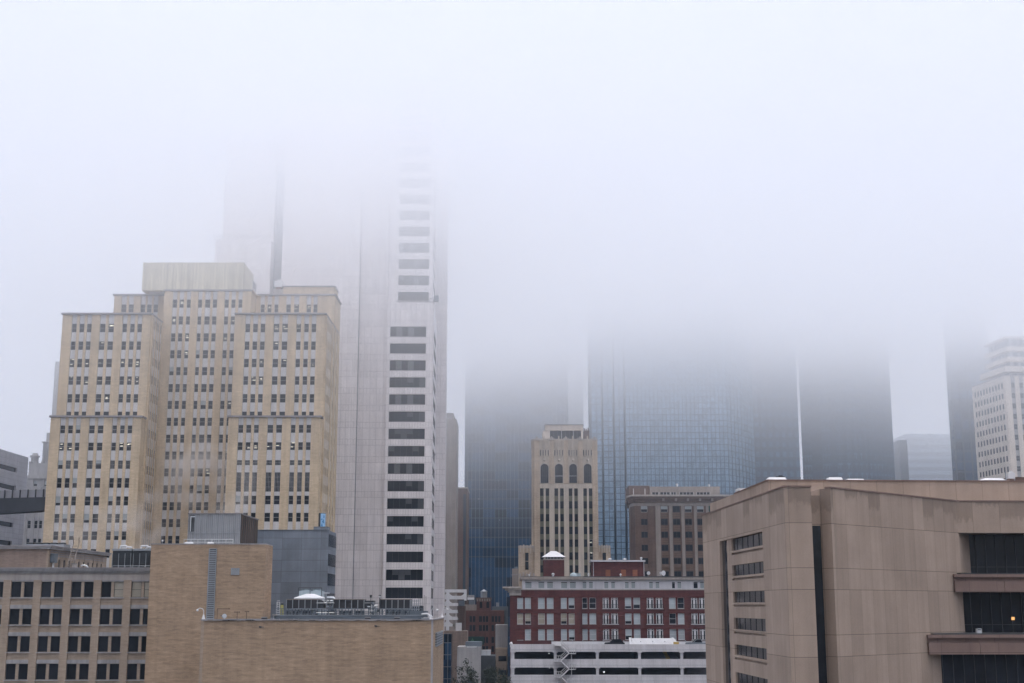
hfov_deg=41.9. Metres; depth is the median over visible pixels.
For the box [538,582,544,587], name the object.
window
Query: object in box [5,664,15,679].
window
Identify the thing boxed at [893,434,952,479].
banded tower
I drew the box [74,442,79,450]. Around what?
window
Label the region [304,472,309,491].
window
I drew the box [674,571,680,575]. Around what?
window
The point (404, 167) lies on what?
window
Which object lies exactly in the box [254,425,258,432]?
window
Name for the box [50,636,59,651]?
window
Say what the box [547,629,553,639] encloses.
window
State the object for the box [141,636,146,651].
window
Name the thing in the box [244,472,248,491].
window
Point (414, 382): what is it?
window
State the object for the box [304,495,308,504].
window
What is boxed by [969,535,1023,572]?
ribbon window
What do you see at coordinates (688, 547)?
window
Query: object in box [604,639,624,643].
parked car
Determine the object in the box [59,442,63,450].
window
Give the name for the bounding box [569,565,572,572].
window
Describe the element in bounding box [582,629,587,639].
window
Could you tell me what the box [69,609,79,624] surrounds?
window
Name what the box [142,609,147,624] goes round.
window
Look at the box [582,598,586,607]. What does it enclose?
window
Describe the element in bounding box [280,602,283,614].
pipe riser
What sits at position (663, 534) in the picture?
window
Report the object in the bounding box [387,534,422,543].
window
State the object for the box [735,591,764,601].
slit window
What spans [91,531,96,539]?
window
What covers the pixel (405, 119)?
window
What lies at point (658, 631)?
window
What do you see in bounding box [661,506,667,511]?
window
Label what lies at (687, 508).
window
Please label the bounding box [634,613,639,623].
window
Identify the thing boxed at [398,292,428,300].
window
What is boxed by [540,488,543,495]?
window
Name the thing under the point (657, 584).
window
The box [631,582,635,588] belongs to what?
window
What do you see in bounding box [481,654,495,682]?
dark block
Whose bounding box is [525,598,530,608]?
window
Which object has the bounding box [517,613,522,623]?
window
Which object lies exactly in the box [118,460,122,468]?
window
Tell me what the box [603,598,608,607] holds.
window
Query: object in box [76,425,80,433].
window
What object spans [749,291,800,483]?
dark slab tower
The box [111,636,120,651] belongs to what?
window
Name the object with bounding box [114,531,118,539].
window
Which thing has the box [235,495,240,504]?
window
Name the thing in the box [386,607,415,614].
window
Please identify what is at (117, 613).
window
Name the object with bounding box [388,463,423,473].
window
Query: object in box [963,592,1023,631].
ribbon window
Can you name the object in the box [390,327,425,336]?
window
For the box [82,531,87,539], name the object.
window
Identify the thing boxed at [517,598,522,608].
window
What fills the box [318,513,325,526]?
rooftop sign
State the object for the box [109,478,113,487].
window
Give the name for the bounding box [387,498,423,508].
window
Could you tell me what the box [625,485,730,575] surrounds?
brown building
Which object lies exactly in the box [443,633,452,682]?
glass stair tower
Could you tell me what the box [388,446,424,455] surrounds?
window
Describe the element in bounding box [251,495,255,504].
window
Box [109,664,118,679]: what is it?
window
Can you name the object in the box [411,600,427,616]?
cable rack
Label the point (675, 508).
window
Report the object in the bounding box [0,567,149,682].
buff building
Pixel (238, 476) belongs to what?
window
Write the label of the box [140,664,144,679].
window
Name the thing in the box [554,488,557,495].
window
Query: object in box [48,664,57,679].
window
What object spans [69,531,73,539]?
window
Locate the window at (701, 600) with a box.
[699,598,704,607]
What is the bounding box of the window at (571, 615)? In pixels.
[569,613,574,623]
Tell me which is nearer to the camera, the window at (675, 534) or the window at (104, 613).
the window at (104, 613)
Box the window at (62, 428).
[60,425,64,433]
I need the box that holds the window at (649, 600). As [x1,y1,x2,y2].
[647,598,653,607]
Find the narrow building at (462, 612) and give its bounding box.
[458,601,465,629]
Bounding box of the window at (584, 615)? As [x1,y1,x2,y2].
[582,613,587,623]
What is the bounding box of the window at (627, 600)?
[625,598,630,607]
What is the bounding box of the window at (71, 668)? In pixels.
[66,664,76,679]
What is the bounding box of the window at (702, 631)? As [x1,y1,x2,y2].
[700,629,704,638]
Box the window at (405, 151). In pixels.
[401,147,430,155]
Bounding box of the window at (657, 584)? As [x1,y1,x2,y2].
[655,582,659,588]
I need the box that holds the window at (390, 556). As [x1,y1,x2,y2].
[386,552,422,561]
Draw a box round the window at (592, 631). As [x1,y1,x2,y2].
[590,629,595,639]
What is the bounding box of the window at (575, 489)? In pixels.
[574,488,577,495]
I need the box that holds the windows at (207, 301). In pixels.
[66,281,336,547]
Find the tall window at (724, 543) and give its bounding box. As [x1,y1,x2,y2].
[722,540,730,682]
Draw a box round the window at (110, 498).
[108,496,112,505]
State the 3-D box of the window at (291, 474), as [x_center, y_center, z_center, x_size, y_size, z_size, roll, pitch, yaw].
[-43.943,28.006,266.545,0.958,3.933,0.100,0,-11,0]
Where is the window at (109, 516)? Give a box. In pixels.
[107,514,111,522]
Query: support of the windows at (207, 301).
in the office tower at (184, 389)
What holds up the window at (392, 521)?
in the granite tower at (350, 203)
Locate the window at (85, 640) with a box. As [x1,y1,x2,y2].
[80,636,90,651]
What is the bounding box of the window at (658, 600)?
[656,598,662,607]
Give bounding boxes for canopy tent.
[293,594,325,614]
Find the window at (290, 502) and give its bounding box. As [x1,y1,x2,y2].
[288,495,292,504]
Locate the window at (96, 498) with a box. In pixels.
[93,496,98,505]
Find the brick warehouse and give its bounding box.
[466,598,503,653]
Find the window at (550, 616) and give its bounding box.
[547,613,553,623]
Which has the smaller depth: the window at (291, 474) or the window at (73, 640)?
the window at (73, 640)
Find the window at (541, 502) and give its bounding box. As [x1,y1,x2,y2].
[540,501,543,508]
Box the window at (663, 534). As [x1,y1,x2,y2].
[661,532,667,537]
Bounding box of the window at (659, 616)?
[656,613,662,623]
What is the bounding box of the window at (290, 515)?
[288,513,292,521]
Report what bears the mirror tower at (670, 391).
on the ground
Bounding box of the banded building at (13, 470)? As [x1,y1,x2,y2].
[0,449,27,544]
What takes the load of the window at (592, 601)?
in the red brick building at (546, 609)
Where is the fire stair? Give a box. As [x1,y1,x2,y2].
[554,640,575,682]
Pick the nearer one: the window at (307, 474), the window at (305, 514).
the window at (305, 514)
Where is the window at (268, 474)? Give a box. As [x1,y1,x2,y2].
[265,472,271,491]
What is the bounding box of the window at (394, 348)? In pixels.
[390,344,425,353]
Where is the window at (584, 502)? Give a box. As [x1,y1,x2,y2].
[583,501,586,508]
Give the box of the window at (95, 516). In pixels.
[92,514,97,522]
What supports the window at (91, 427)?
in the office tower at (184, 389)
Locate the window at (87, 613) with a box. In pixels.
[82,609,91,624]
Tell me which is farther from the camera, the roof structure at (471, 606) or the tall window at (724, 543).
the roof structure at (471, 606)
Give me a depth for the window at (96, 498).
265.79 m
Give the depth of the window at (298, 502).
265.86 m
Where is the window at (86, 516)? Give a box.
[83,514,88,522]
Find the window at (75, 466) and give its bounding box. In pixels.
[73,460,77,468]
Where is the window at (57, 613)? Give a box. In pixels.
[52,609,61,624]
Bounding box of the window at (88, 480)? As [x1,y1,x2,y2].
[86,478,91,487]
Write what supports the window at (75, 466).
in the office tower at (184, 389)
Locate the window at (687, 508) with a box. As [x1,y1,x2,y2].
[685,506,691,511]
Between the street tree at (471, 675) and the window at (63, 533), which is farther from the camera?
the window at (63, 533)
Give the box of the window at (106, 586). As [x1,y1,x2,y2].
[101,582,111,596]
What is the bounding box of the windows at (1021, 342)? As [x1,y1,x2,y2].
[974,340,1023,477]
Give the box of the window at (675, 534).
[673,532,680,537]
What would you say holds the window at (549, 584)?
in the red brick building at (546, 609)
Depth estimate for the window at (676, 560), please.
382.97 m
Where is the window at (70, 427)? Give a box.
[68,425,72,433]
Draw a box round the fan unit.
[298,587,324,614]
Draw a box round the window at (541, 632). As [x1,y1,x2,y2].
[538,629,544,639]
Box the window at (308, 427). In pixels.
[306,425,310,432]
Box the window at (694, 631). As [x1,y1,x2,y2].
[692,629,697,638]
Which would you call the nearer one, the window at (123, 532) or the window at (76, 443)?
the window at (123, 532)
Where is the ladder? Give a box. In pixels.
[67,537,78,565]
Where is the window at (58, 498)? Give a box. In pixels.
[55,496,60,505]
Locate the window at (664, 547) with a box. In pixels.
[662,545,667,550]
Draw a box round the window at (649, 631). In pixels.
[647,629,653,637]
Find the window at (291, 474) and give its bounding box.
[289,472,293,491]
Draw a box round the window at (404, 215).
[399,210,429,219]
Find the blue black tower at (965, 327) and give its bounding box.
[941,290,989,479]
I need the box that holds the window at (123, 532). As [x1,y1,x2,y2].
[121,531,125,539]
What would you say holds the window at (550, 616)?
in the red brick building at (546, 609)
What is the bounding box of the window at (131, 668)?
[127,664,136,679]
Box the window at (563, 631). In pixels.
[561,629,566,639]
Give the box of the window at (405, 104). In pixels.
[401,100,430,108]
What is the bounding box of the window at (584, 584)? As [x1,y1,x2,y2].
[582,582,586,588]
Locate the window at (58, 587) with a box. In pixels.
[54,582,63,596]
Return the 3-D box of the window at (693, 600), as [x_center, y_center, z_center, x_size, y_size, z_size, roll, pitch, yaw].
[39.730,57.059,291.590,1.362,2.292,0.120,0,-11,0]
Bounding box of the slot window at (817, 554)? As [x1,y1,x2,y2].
[812,526,826,682]
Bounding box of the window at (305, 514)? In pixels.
[304,513,308,521]
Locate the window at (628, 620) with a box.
[625,613,631,623]
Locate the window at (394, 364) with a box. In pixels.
[390,360,425,370]
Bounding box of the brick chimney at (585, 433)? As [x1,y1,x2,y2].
[583,428,588,438]
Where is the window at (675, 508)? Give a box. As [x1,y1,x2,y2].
[673,506,679,511]
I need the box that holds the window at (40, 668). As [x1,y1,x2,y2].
[36,664,45,679]
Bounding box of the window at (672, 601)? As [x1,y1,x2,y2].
[669,598,675,607]
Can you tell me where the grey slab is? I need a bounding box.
[445,419,458,629]
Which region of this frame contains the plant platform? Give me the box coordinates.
[274,608,422,618]
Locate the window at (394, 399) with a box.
[389,394,424,404]
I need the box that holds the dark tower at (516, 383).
[465,314,567,675]
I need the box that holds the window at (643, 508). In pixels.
[641,506,646,511]
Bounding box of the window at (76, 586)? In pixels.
[71,582,81,596]
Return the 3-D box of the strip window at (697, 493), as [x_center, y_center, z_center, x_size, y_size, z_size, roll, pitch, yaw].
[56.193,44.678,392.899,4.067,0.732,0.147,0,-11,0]
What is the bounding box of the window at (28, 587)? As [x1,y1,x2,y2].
[24,582,33,596]
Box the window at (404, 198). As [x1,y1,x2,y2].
[400,194,429,203]
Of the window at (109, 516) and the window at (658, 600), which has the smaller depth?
the window at (109, 516)
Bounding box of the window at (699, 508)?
[697,506,703,511]
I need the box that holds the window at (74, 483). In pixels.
[72,478,76,487]
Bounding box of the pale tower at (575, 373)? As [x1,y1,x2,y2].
[567,325,583,430]
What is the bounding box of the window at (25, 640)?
[20,636,29,651]
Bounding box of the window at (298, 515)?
[296,513,300,521]
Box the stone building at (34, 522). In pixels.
[22,362,59,544]
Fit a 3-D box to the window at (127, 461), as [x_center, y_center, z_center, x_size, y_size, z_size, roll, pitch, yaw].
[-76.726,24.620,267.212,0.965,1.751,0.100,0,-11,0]
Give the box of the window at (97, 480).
[94,478,99,487]
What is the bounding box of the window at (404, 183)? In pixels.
[400,178,429,187]
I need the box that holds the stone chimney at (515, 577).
[512,567,517,586]
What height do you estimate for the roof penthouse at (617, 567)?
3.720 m
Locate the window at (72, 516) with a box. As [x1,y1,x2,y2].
[70,514,74,522]
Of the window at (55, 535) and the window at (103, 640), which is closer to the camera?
the window at (103, 640)
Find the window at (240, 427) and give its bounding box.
[238,425,242,432]
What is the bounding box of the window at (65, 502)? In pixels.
[63,496,68,505]
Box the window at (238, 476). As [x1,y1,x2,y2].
[236,472,241,491]
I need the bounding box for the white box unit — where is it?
[467,595,473,599]
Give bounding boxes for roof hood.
[570,573,580,575]
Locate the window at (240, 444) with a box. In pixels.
[237,442,242,449]
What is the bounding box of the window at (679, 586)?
[677,582,681,588]
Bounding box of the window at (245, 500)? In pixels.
[243,495,248,504]
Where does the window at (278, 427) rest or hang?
in the office tower at (184, 389)
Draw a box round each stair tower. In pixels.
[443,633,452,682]
[542,551,564,575]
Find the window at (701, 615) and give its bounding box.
[699,613,704,623]
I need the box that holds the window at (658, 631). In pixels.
[656,629,662,637]
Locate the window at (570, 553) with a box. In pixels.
[569,552,572,559]
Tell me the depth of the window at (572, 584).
291.06 m
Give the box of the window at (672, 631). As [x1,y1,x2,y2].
[670,629,675,639]
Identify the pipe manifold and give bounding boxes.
[316,592,334,614]
[364,602,380,614]
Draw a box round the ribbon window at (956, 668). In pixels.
[941,654,1023,682]
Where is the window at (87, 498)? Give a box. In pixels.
[84,496,90,505]
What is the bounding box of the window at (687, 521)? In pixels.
[685,519,691,524]
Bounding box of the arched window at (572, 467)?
[569,463,576,482]
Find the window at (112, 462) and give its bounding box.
[110,460,114,468]
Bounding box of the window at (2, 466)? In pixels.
[0,464,15,471]
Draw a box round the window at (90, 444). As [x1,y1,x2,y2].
[88,442,93,450]
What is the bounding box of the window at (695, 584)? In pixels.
[693,582,697,588]
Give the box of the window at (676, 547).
[674,545,680,550]
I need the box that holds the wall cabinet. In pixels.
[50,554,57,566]
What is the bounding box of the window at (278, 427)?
[276,425,281,432]
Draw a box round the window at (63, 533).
[61,531,65,539]
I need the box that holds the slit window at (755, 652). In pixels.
[737,645,766,659]
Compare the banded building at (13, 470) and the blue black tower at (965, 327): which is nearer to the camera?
the banded building at (13, 470)
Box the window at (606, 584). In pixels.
[604,582,608,588]
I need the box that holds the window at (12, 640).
[7,636,17,651]
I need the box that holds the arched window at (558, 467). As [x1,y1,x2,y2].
[555,463,562,482]
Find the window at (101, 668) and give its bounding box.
[96,664,106,679]
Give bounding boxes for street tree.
[450,658,490,682]
[480,665,504,682]
[492,673,511,682]
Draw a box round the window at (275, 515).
[273,513,278,521]
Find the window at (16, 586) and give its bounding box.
[11,582,21,596]
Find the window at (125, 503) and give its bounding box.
[123,496,127,505]
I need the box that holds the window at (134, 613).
[130,609,139,624]
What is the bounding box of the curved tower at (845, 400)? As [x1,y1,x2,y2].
[796,296,894,479]
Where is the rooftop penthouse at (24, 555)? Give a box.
[0,545,111,566]
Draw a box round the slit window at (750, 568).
[734,562,763,575]
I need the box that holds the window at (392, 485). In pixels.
[388,481,423,490]
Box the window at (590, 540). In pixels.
[589,539,592,546]
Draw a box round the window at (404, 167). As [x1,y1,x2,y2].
[400,163,429,171]
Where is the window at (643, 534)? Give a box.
[641,532,647,537]
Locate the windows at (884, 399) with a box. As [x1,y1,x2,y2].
[797,306,894,479]
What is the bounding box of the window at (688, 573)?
[686,571,692,575]
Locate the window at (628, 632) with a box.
[625,629,631,639]
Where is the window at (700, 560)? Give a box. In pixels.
[698,558,702,563]
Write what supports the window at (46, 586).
in the buff building at (73, 624)
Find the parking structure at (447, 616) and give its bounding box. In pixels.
[444,589,466,630]
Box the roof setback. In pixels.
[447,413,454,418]
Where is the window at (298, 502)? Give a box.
[296,495,300,504]
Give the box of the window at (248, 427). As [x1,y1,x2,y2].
[246,425,250,432]
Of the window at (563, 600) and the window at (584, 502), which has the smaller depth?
the window at (563, 600)
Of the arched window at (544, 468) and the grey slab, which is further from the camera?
the grey slab
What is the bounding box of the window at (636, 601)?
[633,598,639,607]
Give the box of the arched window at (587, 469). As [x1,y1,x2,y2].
[583,463,591,482]
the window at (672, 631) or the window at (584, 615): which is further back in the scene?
the window at (584, 615)
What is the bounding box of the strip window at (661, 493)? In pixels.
[660,492,669,494]
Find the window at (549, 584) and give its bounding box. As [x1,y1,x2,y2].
[547,582,552,587]
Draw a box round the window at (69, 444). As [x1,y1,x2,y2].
[67,442,71,450]
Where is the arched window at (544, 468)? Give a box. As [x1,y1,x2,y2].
[540,463,548,482]
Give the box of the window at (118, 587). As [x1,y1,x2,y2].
[114,582,123,596]
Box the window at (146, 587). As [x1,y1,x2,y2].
[144,582,148,596]
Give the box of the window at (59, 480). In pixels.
[56,478,61,487]
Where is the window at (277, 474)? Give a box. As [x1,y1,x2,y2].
[274,472,279,491]
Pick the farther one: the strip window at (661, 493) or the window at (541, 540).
the strip window at (661, 493)
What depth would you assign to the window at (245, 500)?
265.86 m
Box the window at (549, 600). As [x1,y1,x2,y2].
[547,598,552,608]
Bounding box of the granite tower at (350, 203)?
[214,84,448,629]
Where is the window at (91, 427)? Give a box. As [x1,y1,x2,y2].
[89,425,94,433]
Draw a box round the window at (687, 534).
[685,532,691,537]
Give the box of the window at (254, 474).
[252,472,256,491]
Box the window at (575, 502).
[574,501,577,508]
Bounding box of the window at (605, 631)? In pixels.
[603,629,608,638]
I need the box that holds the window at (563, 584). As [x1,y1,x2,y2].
[561,582,566,587]
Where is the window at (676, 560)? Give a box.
[674,558,680,563]
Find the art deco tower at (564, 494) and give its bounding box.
[518,436,610,588]
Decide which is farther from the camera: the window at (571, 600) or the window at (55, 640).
the window at (571, 600)
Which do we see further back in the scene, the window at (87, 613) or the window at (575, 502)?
the window at (575, 502)
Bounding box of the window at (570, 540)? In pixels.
[569,539,572,546]
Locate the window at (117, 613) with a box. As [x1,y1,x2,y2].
[112,609,121,624]
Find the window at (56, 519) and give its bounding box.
[54,514,59,522]
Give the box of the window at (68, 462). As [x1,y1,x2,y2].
[66,460,70,468]
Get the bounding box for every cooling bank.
[286,599,325,614]
[332,599,374,614]
[380,599,411,614]
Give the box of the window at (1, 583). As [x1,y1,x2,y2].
[0,582,3,596]
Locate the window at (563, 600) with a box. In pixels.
[561,598,566,608]
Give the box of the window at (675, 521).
[673,519,679,524]
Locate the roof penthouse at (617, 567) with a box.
[589,560,644,575]
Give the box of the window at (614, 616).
[611,613,617,623]
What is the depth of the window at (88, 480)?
266.51 m
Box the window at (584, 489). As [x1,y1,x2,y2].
[583,488,586,495]
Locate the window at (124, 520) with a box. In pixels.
[122,514,126,522]
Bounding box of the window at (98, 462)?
[95,460,100,468]
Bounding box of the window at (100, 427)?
[97,425,103,433]
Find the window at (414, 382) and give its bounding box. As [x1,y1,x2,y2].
[389,377,424,387]
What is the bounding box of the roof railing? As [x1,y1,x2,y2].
[184,539,232,539]
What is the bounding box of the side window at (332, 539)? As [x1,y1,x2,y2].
[327,534,335,614]
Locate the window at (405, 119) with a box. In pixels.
[401,115,430,124]
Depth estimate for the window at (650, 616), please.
290.92 m
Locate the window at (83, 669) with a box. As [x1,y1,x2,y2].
[79,664,88,679]
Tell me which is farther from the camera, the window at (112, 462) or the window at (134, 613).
the window at (112, 462)
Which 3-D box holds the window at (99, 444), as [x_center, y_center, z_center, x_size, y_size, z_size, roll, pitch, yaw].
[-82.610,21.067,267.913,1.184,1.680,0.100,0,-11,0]
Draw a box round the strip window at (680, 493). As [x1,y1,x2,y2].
[679,492,693,494]
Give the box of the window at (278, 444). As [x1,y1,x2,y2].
[275,442,280,449]
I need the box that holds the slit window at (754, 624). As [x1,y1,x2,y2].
[736,618,765,630]
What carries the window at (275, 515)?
in the office tower at (184, 389)
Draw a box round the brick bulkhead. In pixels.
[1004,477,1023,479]
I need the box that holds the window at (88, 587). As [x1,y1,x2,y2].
[84,582,93,596]
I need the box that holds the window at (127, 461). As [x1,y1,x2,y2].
[125,460,129,468]
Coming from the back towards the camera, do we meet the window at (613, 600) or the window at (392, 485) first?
the window at (392, 485)
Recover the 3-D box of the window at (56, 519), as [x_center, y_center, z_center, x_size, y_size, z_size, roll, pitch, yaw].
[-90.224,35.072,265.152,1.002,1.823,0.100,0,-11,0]
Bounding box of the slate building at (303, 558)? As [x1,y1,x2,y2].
[257,527,335,618]
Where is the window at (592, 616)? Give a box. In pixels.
[589,613,595,623]
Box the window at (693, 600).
[691,598,696,607]
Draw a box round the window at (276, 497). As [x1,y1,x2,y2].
[274,495,279,504]
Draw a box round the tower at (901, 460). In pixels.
[893,440,908,479]
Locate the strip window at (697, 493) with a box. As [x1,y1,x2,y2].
[696,492,709,494]
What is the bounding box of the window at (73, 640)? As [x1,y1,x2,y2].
[68,636,77,651]
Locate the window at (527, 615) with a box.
[525,613,530,623]
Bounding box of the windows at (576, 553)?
[575,552,592,572]
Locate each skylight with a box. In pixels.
[766,477,785,479]
[826,477,842,479]
[981,478,1004,479]
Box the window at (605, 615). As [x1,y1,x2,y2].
[603,613,608,623]
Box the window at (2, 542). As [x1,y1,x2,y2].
[0,540,9,544]
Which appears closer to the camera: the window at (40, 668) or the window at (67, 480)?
the window at (40, 668)
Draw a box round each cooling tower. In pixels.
[111,545,133,566]
[132,545,150,566]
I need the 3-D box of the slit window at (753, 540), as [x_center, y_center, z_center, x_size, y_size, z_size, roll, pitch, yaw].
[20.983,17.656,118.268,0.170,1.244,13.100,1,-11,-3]
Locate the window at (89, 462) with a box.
[87,460,92,468]
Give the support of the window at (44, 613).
in the buff building at (73, 624)
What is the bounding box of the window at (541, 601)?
[538,598,544,608]
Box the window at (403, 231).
[399,227,429,235]
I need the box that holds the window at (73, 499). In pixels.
[71,496,75,505]
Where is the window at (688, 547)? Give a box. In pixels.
[686,545,692,550]
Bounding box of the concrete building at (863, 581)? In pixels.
[702,479,1023,682]
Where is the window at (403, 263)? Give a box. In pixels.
[399,259,428,268]
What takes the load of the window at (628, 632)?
in the red brick building at (546, 609)
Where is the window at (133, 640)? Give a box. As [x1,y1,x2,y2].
[128,636,138,651]
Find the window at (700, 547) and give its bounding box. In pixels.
[698,545,702,550]
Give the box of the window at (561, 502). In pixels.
[560,501,563,508]
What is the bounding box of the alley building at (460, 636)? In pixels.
[444,623,467,682]
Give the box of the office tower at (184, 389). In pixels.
[42,263,341,566]
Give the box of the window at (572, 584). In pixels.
[570,582,575,587]
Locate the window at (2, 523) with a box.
[0,521,11,526]
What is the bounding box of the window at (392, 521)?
[387,516,423,526]
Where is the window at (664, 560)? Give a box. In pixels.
[662,558,668,563]
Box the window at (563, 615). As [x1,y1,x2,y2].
[561,613,566,623]
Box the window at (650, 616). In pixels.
[647,613,653,623]
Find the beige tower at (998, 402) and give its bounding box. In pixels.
[972,336,1023,479]
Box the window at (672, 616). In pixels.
[669,613,675,623]
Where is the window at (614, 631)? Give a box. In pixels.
[612,629,617,638]
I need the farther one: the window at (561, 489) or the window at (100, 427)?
the window at (561, 489)
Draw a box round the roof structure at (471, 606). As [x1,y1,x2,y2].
[465,600,475,609]
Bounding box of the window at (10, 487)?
[0,483,13,489]
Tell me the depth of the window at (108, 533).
264.50 m
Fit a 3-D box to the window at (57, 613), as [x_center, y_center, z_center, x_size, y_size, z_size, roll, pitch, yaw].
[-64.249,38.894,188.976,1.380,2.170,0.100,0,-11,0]
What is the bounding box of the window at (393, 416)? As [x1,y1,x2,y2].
[389,412,424,421]
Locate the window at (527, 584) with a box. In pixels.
[525,582,531,587]
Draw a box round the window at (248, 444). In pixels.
[245,442,250,449]
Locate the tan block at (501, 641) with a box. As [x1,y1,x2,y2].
[495,624,507,682]
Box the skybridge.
[0,489,45,514]
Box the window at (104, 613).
[100,609,109,624]
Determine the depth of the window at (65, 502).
265.79 m
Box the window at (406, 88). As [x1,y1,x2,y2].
[402,84,430,92]
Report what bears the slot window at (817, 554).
in the concrete building at (863, 581)
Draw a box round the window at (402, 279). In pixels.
[398,275,428,284]
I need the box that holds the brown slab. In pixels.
[457,487,469,622]
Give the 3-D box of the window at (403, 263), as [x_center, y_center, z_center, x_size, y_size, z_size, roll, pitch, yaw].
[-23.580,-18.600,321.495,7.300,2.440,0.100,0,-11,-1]
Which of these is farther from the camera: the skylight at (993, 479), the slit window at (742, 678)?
the skylight at (993, 479)
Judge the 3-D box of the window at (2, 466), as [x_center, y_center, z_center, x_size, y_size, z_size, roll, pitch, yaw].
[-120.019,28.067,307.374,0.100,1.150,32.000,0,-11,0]
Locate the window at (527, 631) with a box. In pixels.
[525,629,530,639]
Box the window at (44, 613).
[39,609,49,624]
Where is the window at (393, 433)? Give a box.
[388,429,424,438]
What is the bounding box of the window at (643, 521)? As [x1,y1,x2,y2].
[641,519,647,524]
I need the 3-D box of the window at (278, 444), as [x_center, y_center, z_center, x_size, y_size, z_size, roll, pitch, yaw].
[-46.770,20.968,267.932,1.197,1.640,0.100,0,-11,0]
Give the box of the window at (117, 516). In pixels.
[115,514,119,522]
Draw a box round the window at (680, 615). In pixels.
[678,613,683,623]
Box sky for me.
[0,0,1023,486]
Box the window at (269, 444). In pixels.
[267,442,272,449]
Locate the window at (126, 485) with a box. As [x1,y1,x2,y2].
[124,478,128,487]
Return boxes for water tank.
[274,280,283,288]
[480,589,487,597]
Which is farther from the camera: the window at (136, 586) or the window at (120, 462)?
the window at (120, 462)
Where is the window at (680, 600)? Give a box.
[677,598,683,607]
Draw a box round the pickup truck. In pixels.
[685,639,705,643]
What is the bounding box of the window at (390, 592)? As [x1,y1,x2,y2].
[386,588,422,597]
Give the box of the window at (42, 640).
[37,636,47,651]
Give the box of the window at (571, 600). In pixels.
[569,598,573,608]
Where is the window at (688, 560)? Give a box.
[686,558,692,563]
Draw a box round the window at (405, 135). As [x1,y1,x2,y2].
[401,131,430,139]
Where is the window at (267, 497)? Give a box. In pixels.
[265,495,270,504]
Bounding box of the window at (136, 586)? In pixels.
[131,582,141,596]
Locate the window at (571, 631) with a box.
[569,629,574,639]
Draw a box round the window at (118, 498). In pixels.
[116,496,120,505]
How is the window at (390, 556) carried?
in the granite tower at (350, 203)
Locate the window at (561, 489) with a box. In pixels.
[560,488,563,495]
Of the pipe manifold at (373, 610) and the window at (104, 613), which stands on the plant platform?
the pipe manifold at (373, 610)
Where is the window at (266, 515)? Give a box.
[264,513,269,521]
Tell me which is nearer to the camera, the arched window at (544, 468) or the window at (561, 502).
the window at (561, 502)
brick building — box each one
[144,543,272,682]
[199,617,444,682]
[502,576,705,674]
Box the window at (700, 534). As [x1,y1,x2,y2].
[698,532,702,537]
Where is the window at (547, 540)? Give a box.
[546,539,549,546]
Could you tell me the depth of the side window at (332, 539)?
217.20 m
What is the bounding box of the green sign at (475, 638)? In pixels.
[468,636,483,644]
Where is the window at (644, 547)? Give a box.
[642,545,647,550]
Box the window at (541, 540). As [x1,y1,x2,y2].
[540,539,543,546]
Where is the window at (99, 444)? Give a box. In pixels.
[96,442,102,450]
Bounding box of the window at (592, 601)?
[589,598,595,607]
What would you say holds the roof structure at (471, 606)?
on the brick warehouse
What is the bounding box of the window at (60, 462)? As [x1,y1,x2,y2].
[58,460,62,468]
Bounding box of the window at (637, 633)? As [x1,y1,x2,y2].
[634,629,640,637]
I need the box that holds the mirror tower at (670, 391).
[587,277,755,559]
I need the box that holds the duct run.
[25,543,69,547]
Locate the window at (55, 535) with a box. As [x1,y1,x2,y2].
[53,531,57,539]
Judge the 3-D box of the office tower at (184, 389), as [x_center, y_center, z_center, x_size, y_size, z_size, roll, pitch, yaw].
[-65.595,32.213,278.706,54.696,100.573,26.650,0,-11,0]
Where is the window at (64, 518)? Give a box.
[62,514,66,522]
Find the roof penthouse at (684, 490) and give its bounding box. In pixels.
[649,487,719,494]
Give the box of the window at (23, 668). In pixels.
[18,664,27,679]
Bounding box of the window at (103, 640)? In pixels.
[98,636,108,651]
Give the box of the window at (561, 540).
[560,539,563,546]
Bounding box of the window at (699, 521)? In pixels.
[697,519,701,524]
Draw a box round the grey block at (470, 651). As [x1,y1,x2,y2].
[457,641,481,682]
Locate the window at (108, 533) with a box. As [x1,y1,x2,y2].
[106,531,110,539]
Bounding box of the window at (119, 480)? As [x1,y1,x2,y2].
[117,478,121,487]
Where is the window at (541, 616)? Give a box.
[538,613,544,623]
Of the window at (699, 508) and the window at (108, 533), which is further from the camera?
the window at (699, 508)
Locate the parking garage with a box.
[509,637,706,682]
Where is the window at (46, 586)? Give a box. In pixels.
[41,582,51,596]
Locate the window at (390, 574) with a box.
[386,570,422,579]
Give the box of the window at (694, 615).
[691,613,697,623]
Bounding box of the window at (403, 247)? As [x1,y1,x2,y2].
[399,243,428,252]
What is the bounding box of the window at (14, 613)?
[9,609,19,624]
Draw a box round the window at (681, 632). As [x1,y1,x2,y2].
[678,629,684,639]
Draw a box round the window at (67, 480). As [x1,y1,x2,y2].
[64,478,69,487]
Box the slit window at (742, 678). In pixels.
[737,672,767,682]
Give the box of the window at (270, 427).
[267,425,272,432]
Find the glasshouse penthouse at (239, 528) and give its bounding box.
[187,513,258,542]
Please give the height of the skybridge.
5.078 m
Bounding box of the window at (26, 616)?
[22,609,31,624]
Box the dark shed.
[492,603,507,623]
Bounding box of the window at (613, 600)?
[611,598,617,607]
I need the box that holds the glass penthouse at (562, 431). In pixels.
[542,424,583,438]
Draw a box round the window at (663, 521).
[661,519,667,524]
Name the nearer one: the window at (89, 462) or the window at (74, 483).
the window at (74, 483)
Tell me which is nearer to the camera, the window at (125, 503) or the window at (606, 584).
the window at (125, 503)
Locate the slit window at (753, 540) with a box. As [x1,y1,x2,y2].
[733,532,762,549]
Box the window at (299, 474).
[297,472,301,491]

